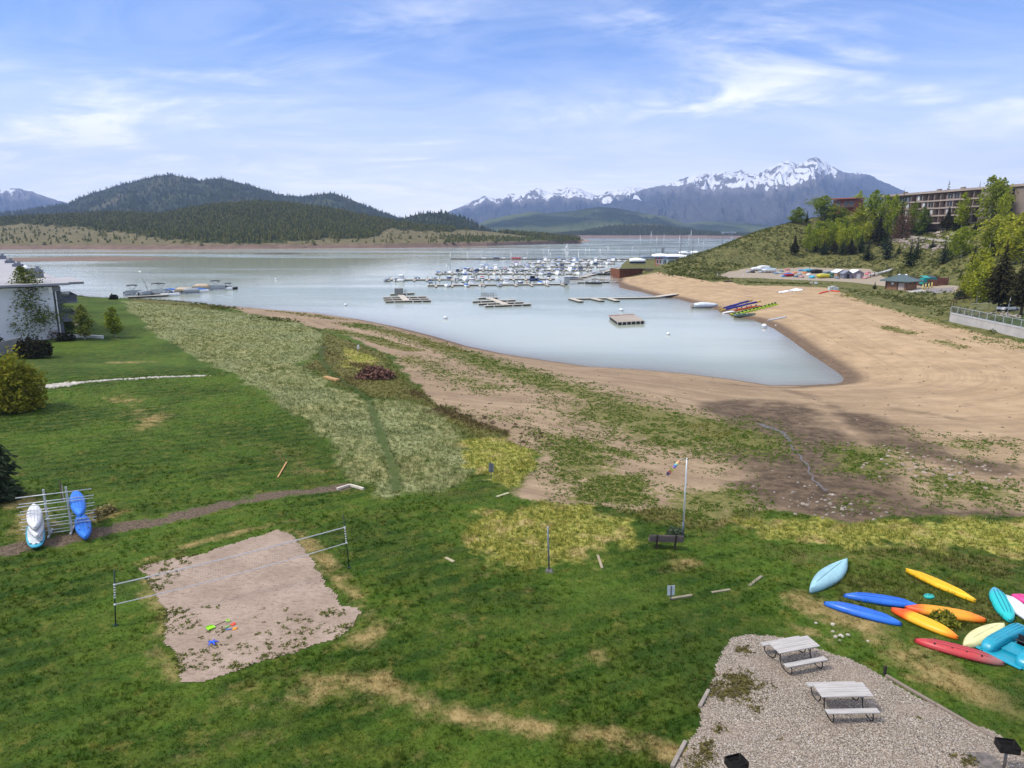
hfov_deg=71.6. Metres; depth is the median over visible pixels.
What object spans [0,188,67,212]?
mountain
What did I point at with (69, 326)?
shrub
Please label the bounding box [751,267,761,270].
dinghy
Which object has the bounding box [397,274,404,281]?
cabin cruiser
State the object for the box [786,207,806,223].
aspen tree
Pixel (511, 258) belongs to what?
breakwater
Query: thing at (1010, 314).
stones
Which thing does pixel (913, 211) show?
aspen tree
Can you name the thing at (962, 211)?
aspen tree
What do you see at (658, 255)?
stored boat
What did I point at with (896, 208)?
aspen tree
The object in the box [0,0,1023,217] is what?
sky
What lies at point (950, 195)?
window
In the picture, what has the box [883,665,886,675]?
stake
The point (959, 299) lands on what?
fence
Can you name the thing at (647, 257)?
stored boat
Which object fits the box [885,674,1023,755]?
edging timber
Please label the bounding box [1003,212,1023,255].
willow tree
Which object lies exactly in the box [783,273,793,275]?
dinghy
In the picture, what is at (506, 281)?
cabin cruiser
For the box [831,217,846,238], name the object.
aspen tree
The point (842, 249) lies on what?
spruce tree
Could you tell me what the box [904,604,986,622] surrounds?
kayak
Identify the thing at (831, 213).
aspen tree
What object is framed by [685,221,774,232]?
hill
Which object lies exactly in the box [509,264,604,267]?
dock
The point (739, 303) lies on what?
outrigger canoe
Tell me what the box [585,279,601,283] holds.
motorboat
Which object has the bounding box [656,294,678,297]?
ramp
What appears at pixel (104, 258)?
sandbar
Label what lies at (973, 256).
spruce tree
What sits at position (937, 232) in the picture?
stones
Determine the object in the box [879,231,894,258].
spruce tree
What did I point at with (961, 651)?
kayak
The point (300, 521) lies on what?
grass
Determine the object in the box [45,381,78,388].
stones
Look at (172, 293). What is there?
motorboat
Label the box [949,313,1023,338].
concrete wall
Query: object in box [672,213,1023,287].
sagebrush
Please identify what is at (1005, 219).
willow tree
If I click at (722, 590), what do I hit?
landscape timber
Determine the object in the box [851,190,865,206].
aspen tree
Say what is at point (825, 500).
stones
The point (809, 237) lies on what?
aspen tree
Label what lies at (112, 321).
young tree
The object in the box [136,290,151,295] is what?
motorboat
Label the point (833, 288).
storage bins
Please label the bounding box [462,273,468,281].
cabin cruiser
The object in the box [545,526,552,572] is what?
net pole
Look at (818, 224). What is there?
aspen tree
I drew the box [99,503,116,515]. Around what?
grass tuft
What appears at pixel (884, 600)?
kayak
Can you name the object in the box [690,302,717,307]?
inflatable boat
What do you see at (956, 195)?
window
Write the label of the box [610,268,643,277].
sheet pile wall
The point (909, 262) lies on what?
spruce tree
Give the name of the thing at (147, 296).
dock
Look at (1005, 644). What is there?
pedal boat
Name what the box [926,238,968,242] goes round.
garden wall
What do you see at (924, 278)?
dumpster
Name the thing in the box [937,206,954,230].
spruce tree
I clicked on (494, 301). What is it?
finger dock
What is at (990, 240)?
willow tree
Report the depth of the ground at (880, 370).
44.06 m
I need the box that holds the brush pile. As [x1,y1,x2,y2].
[354,364,395,379]
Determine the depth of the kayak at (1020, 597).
33.26 m
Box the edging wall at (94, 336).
[73,334,103,338]
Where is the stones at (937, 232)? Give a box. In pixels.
[914,231,954,239]
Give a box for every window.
[928,202,933,207]
[946,201,951,206]
[947,193,952,198]
[954,192,959,198]
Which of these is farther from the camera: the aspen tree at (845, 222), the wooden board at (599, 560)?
the aspen tree at (845, 222)
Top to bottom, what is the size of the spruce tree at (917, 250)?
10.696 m
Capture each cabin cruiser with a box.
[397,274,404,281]
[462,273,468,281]
[503,277,509,283]
[529,274,535,280]
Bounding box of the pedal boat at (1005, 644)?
[975,623,1023,669]
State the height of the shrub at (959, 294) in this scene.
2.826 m
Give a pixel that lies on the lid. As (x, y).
(929, 596)
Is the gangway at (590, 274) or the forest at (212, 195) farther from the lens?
the forest at (212, 195)
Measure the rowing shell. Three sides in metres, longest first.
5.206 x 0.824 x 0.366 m
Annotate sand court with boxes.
[138,530,361,681]
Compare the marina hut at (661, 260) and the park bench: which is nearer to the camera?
the park bench
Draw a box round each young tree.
[67,304,95,339]
[101,306,124,336]
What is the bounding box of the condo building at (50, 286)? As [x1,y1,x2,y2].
[0,253,83,341]
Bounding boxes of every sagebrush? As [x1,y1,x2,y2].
[77,269,1020,337]
[660,212,1021,280]
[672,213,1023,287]
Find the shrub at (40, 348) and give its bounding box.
[12,335,54,358]
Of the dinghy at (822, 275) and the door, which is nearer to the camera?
the door
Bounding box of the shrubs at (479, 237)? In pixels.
[1,226,582,243]
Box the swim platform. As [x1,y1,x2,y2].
[608,314,644,324]
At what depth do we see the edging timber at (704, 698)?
26.00 m
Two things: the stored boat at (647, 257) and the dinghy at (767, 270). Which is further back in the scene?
the stored boat at (647, 257)
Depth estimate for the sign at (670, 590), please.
33.23 m
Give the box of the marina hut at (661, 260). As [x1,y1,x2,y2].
[654,256,678,265]
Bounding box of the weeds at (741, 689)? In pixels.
[680,644,980,767]
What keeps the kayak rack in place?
on the ground at (880, 370)
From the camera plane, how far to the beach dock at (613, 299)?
226.18 m
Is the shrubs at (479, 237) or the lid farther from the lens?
the shrubs at (479, 237)
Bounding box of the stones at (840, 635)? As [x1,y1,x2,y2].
[814,622,869,641]
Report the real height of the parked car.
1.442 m
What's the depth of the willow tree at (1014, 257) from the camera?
213.05 m
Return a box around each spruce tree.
[0,444,27,505]
[789,235,799,255]
[817,241,830,253]
[830,238,838,252]
[836,241,846,254]
[845,239,856,254]
[857,232,866,253]
[860,242,874,260]
[869,215,885,245]
[879,222,892,248]
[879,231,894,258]
[890,206,915,237]
[892,190,905,237]
[901,240,919,265]
[912,238,922,258]
[916,217,924,235]
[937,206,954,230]
[937,240,952,263]
[950,220,959,229]
[967,246,977,263]
[983,239,1017,311]
[1007,263,1023,315]
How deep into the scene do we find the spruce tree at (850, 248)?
334.12 m
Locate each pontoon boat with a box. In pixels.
[123,284,141,295]
[150,283,170,294]
[174,287,189,293]
[181,288,200,294]
[192,284,210,290]
[209,280,226,290]
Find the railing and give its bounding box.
[950,306,1023,327]
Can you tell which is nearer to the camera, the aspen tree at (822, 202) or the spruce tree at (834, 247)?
the spruce tree at (834, 247)
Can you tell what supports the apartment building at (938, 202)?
on the ground at (880, 370)
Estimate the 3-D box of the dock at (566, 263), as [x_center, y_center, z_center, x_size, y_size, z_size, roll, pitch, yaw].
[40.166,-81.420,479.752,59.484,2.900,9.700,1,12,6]
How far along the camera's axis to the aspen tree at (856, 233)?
336.88 m
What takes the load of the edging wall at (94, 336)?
on the ground at (880, 370)
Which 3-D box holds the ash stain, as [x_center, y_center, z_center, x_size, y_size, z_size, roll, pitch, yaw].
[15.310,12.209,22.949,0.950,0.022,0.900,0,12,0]
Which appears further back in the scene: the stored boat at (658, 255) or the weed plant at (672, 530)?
the stored boat at (658, 255)
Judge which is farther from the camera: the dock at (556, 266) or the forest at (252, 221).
the forest at (252, 221)
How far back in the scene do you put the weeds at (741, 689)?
26.26 m
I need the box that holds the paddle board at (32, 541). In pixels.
[26,527,44,547]
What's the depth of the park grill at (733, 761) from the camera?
21.77 m
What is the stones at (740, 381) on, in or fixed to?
on the ground at (880, 370)
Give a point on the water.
(553, 323)
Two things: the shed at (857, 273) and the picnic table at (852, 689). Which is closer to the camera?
the picnic table at (852, 689)
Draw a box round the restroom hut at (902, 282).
[880,274,923,289]
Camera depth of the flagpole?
39.85 m
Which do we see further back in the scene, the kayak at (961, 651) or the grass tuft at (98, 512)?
the grass tuft at (98, 512)
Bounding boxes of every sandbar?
[6,256,184,261]
[256,253,300,253]
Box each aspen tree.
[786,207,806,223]
[800,223,817,250]
[804,195,843,219]
[806,230,819,252]
[813,220,823,246]
[815,226,831,250]
[817,218,838,245]
[822,204,841,220]
[822,226,836,249]
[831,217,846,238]
[833,208,854,221]
[833,225,848,250]
[840,219,853,240]
[844,223,853,245]
[846,226,865,247]
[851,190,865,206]
[858,189,891,228]
[876,194,893,231]
[882,194,907,238]
[906,201,921,234]
[913,206,932,235]
[944,226,981,257]
[946,240,958,255]
[954,192,970,227]
[974,175,1017,221]
[992,177,1012,214]
[994,190,1014,223]
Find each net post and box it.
[113,569,117,626]
[343,514,350,568]
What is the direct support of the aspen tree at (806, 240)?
on the ground at (880, 370)
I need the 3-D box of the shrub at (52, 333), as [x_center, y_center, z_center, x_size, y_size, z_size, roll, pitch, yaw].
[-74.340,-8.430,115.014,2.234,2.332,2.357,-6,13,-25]
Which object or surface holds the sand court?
on the ground at (880, 370)
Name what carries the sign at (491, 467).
on the ground at (880, 370)
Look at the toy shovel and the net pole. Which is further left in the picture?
the toy shovel
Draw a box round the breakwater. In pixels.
[450,257,627,259]
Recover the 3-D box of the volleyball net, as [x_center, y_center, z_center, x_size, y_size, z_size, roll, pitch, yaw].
[-12.768,8.379,33.275,10.469,1.246,0.148,-8,14,-32]
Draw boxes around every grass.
[0,367,1023,767]
[122,302,1023,632]
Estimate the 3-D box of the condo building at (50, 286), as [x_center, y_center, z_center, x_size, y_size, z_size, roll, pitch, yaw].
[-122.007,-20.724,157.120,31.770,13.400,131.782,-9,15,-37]
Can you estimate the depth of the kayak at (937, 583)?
34.63 m
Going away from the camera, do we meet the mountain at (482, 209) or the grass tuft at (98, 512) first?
the grass tuft at (98, 512)
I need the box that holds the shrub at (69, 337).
[54,331,75,341]
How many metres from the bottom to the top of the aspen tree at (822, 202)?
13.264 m
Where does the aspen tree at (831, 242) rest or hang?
on the ground at (880, 370)
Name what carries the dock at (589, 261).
in the water
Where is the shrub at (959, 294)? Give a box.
[953,289,966,299]
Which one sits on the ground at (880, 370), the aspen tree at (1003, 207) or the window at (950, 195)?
the aspen tree at (1003, 207)
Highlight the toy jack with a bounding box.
[208,639,218,644]
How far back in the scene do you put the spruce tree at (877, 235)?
337.49 m
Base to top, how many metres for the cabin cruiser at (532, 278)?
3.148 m
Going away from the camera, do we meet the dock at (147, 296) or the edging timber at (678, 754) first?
the edging timber at (678, 754)
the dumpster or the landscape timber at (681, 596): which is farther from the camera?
the dumpster
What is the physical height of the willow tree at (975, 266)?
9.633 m
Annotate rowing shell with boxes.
[767,316,786,320]
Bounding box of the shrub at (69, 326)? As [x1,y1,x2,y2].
[63,312,76,328]
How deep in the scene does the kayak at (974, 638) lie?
30.09 m
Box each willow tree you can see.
[841,206,879,231]
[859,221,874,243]
[956,272,975,297]
[957,258,988,293]
[965,247,993,273]
[965,266,992,302]
[974,214,1004,251]
[977,257,995,299]
[978,226,1002,255]
[988,213,1016,253]
[994,231,1023,263]
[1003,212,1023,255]
[1006,226,1023,262]
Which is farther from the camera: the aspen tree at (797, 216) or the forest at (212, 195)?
the forest at (212, 195)
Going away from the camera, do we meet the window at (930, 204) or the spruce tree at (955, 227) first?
the spruce tree at (955, 227)
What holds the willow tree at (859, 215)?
on the ground at (880, 370)
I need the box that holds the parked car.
[997,304,1019,310]
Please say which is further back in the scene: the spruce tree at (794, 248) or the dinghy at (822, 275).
the spruce tree at (794, 248)
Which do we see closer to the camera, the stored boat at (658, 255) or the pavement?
the pavement
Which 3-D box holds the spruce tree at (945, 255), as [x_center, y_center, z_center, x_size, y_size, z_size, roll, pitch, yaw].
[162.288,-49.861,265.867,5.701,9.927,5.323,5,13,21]
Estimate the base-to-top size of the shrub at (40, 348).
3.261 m
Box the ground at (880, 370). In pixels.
[0,212,1023,767]
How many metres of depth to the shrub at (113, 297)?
195.54 m
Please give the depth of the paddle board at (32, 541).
38.79 m
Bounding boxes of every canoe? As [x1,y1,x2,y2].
[719,299,752,309]
[721,300,760,310]
[809,558,847,593]
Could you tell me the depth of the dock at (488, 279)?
318.62 m
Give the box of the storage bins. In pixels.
[828,286,838,289]
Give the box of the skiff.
[734,313,755,316]
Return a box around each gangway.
[570,279,618,283]
[577,267,618,277]
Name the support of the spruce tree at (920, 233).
on the ground at (880, 370)
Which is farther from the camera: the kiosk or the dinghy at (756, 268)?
the dinghy at (756, 268)
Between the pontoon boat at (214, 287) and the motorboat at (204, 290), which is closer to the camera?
the motorboat at (204, 290)
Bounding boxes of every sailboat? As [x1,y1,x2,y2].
[444,264,449,286]
[575,253,580,274]
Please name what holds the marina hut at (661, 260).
on the ground at (880, 370)
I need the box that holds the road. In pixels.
[923,287,954,292]
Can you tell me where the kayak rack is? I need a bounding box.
[15,487,96,538]
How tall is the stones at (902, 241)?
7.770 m
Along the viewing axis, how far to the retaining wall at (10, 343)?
99.80 m
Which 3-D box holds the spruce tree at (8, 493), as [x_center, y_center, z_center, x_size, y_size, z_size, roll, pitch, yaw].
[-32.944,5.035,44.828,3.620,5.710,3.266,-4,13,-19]
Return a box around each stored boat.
[629,258,645,263]
[640,255,653,259]
[652,253,666,258]
[665,254,686,257]
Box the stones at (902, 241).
[889,237,952,254]
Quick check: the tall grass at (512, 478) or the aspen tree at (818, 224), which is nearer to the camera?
the tall grass at (512, 478)
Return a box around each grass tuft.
[87,506,106,518]
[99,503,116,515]
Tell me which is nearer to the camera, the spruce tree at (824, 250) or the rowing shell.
the rowing shell
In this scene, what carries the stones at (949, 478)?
on the ground at (880, 370)
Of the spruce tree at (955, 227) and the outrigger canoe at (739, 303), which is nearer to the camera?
the outrigger canoe at (739, 303)
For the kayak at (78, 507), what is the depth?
39.92 m
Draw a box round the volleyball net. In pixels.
[113,526,346,605]
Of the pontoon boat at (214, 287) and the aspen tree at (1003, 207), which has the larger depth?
the aspen tree at (1003, 207)
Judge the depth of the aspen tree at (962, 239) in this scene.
259.43 m
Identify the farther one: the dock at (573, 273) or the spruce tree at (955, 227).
the dock at (573, 273)
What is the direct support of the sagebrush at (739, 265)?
on the ground at (880, 370)
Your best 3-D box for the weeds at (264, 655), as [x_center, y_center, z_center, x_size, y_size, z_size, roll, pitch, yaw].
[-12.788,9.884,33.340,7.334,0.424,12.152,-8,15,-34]
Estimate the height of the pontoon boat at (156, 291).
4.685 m
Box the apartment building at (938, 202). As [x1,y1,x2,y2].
[881,183,1023,229]
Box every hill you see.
[0,207,581,249]
[1,175,387,217]
[400,213,482,230]
[479,207,693,232]
[571,223,742,237]
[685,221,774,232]
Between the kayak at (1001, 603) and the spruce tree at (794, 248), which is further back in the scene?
the spruce tree at (794, 248)
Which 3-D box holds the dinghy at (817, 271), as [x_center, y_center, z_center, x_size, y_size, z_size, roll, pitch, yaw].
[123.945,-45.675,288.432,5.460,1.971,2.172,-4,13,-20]
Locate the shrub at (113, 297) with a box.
[109,293,118,299]
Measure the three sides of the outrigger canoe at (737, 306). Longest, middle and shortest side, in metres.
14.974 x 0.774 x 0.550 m
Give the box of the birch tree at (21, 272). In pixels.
[6,265,72,337]
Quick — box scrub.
[311,350,552,444]
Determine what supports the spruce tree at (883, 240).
on the ground at (880, 370)
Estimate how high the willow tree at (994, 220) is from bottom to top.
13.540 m
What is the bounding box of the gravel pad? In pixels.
[676,634,1023,767]
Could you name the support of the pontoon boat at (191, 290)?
on the water
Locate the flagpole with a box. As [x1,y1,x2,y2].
[682,458,687,535]
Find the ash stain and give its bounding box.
[966,752,1001,767]
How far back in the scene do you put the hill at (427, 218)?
2051.74 m
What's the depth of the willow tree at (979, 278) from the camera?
168.45 m
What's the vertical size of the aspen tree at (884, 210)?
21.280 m
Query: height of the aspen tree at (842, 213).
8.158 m
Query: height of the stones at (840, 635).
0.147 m
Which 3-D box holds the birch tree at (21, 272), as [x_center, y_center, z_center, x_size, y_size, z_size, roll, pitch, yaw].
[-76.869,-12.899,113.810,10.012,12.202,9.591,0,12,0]
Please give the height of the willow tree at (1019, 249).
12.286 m
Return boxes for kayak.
[26,503,42,529]
[28,520,44,537]
[70,491,85,516]
[74,514,91,539]
[823,601,901,625]
[843,592,915,607]
[891,607,958,639]
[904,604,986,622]
[905,568,975,603]
[914,638,1004,665]
[962,623,1004,648]
[988,587,1014,622]
[1006,595,1023,619]
[1010,594,1023,603]
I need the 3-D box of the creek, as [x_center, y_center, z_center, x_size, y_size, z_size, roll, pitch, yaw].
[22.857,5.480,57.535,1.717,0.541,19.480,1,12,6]
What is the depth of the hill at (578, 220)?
4072.87 m
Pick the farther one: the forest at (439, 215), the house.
the forest at (439, 215)
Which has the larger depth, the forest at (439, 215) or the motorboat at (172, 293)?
the forest at (439, 215)
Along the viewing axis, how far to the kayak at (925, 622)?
31.16 m
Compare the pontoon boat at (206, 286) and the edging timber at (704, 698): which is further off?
the pontoon boat at (206, 286)
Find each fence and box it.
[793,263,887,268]
[950,294,970,304]
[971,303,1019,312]
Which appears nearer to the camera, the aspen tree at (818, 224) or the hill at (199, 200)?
the aspen tree at (818, 224)
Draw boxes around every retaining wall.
[0,337,21,355]
[643,268,659,270]
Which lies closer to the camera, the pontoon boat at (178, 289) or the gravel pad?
the gravel pad
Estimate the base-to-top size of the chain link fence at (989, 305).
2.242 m
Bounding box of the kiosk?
[563,276,569,283]
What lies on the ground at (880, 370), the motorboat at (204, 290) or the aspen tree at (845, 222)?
the aspen tree at (845, 222)
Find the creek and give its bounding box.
[757,423,827,490]
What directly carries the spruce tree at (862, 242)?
on the ground at (880, 370)
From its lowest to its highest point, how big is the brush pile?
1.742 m
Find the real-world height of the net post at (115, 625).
2.652 m
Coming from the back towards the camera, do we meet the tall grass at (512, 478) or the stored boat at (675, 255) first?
the stored boat at (675, 255)
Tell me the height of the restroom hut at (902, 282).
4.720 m
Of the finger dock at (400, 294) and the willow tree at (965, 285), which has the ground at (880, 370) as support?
the willow tree at (965, 285)
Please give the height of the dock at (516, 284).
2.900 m
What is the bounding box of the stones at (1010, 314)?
[990,311,1020,317]
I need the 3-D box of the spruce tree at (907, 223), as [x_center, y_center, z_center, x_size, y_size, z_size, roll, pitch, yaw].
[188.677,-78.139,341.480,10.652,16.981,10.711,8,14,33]
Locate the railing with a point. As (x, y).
(1003, 320)
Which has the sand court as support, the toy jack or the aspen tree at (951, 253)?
the toy jack
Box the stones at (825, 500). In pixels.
[782,491,888,519]
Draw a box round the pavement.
[906,288,923,292]
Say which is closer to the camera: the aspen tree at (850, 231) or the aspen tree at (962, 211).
the aspen tree at (962, 211)
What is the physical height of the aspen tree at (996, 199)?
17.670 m
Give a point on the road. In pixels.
(938, 290)
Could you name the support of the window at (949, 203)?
in the apartment building at (938, 202)
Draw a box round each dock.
[127,295,167,297]
[383,288,431,302]
[388,276,554,281]
[428,280,567,287]
[435,271,575,274]
[459,267,591,271]
[472,292,530,306]
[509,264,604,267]
[528,261,615,264]
[546,259,623,261]
[568,296,660,302]
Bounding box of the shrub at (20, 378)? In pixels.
[0,344,51,412]
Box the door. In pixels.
[898,283,904,289]
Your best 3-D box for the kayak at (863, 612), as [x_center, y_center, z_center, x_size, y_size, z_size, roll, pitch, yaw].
[15.847,10.304,32.174,3.252,0.356,0.724,8,15,34]
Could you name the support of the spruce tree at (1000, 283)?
on the ground at (880, 370)
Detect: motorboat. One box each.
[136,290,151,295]
[160,291,179,295]
[198,288,208,291]
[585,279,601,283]
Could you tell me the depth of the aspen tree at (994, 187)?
289.22 m
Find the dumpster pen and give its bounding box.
[917,277,948,285]
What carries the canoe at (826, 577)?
on the ground at (880, 370)
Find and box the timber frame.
[337,484,363,489]
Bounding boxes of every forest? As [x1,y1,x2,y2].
[0,172,402,219]
[0,199,580,243]
[395,209,495,231]
[552,223,751,235]
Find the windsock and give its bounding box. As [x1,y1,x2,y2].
[666,459,683,475]
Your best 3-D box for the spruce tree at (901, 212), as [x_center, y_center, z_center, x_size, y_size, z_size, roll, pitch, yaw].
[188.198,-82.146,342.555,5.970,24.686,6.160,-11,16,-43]
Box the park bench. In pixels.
[648,534,683,549]
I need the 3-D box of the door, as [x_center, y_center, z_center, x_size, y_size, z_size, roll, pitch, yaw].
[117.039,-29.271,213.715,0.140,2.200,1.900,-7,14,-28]
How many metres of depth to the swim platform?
168.73 m
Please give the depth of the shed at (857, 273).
263.65 m
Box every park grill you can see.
[724,752,748,767]
[994,737,1021,767]
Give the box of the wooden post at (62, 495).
[59,480,64,500]
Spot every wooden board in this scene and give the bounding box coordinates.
[323,376,339,380]
[597,555,602,568]
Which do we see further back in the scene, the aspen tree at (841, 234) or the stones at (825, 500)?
the aspen tree at (841, 234)
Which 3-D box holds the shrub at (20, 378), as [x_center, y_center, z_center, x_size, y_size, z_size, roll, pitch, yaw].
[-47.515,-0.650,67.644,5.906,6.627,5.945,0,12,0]
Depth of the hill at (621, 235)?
2878.24 m
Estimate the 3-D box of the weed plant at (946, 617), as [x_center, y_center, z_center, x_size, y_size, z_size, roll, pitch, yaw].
[19.096,10.310,31.477,1.307,0.835,1.308,0,12,0]
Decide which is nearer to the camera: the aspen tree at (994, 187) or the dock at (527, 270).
the aspen tree at (994, 187)
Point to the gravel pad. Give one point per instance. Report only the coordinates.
(896, 733)
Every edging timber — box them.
[670,740,686,767]
[698,689,709,707]
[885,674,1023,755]
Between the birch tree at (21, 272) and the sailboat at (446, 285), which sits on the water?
the sailboat at (446, 285)
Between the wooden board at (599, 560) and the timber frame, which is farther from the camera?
the timber frame
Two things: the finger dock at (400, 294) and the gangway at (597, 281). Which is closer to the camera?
the finger dock at (400, 294)
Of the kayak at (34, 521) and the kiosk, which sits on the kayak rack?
the kayak at (34, 521)
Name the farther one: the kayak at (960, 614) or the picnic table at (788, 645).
the kayak at (960, 614)
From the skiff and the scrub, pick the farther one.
the skiff
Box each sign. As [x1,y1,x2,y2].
[489,463,493,478]
[667,585,674,598]
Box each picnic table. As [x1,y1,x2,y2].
[760,636,827,674]
[806,681,879,721]
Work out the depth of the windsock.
39.27 m
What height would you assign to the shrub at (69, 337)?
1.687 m
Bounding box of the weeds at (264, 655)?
[135,553,355,673]
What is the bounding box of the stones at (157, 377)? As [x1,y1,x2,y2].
[65,375,210,383]
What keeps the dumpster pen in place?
on the ground at (880, 370)
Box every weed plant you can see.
[665,525,684,535]
[928,608,961,629]
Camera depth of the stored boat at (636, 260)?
377.76 m
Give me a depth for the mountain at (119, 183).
11045.59 m
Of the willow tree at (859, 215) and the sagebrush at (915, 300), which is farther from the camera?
the willow tree at (859, 215)
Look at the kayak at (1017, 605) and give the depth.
32.35 m
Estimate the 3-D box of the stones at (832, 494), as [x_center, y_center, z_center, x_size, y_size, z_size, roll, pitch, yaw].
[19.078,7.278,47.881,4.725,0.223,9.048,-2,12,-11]
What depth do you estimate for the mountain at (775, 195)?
8444.94 m
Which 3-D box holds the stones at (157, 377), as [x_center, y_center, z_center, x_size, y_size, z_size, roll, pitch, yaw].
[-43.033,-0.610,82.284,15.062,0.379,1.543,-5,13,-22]
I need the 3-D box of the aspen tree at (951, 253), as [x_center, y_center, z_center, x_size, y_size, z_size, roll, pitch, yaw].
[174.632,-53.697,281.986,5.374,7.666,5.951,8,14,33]
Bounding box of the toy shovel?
[206,619,230,629]
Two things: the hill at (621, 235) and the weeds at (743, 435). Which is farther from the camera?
the hill at (621, 235)
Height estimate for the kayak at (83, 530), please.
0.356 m
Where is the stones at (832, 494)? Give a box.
[752,470,835,518]
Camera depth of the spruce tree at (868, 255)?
320.94 m
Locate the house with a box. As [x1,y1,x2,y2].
[830,197,864,213]
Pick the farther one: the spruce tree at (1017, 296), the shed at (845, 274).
the shed at (845, 274)
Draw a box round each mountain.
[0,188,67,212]
[102,181,124,189]
[447,187,646,223]
[595,157,904,225]
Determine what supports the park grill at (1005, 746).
on the gravel pad
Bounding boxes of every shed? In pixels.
[840,270,852,278]
[850,269,863,277]
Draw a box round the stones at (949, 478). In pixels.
[819,442,1022,488]
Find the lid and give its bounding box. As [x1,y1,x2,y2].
[923,593,934,599]
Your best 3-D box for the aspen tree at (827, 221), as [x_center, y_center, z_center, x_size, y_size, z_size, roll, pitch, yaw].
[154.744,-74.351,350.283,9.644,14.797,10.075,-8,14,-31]
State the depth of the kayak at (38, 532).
38.66 m
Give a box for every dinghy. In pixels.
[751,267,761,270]
[762,268,776,272]
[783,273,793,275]
[810,269,822,273]
[816,273,829,277]
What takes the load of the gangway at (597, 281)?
on the water
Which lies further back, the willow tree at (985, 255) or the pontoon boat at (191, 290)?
the pontoon boat at (191, 290)
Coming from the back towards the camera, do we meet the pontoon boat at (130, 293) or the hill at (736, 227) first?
the hill at (736, 227)
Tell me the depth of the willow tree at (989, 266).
169.60 m
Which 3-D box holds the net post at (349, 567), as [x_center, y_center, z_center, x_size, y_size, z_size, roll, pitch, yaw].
[-8.386,8.000,36.064,0.260,2.958,0.160,0,12,0]
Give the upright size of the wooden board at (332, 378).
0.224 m
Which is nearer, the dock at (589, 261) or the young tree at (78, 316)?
the young tree at (78, 316)
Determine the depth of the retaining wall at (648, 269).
331.12 m
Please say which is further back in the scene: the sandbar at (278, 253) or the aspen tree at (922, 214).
the sandbar at (278, 253)
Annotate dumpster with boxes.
[919,276,936,283]
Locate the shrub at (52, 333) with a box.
[48,326,59,338]
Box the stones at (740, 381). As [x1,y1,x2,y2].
[249,288,1018,460]
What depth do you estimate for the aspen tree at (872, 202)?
359.06 m
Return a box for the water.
[0,238,843,384]
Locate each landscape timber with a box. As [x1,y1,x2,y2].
[669,594,692,599]
[711,588,730,592]
[748,575,762,585]
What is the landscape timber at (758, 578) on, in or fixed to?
on the ground at (880, 370)
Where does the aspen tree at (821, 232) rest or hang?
on the ground at (880, 370)
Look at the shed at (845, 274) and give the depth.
262.67 m
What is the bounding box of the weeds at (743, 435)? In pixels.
[239,283,1023,524]
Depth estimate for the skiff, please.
178.44 m
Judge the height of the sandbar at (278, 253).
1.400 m
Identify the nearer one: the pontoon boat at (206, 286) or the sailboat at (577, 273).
the pontoon boat at (206, 286)
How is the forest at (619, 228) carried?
on the hill at (621, 235)
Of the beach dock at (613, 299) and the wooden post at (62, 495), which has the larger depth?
the beach dock at (613, 299)

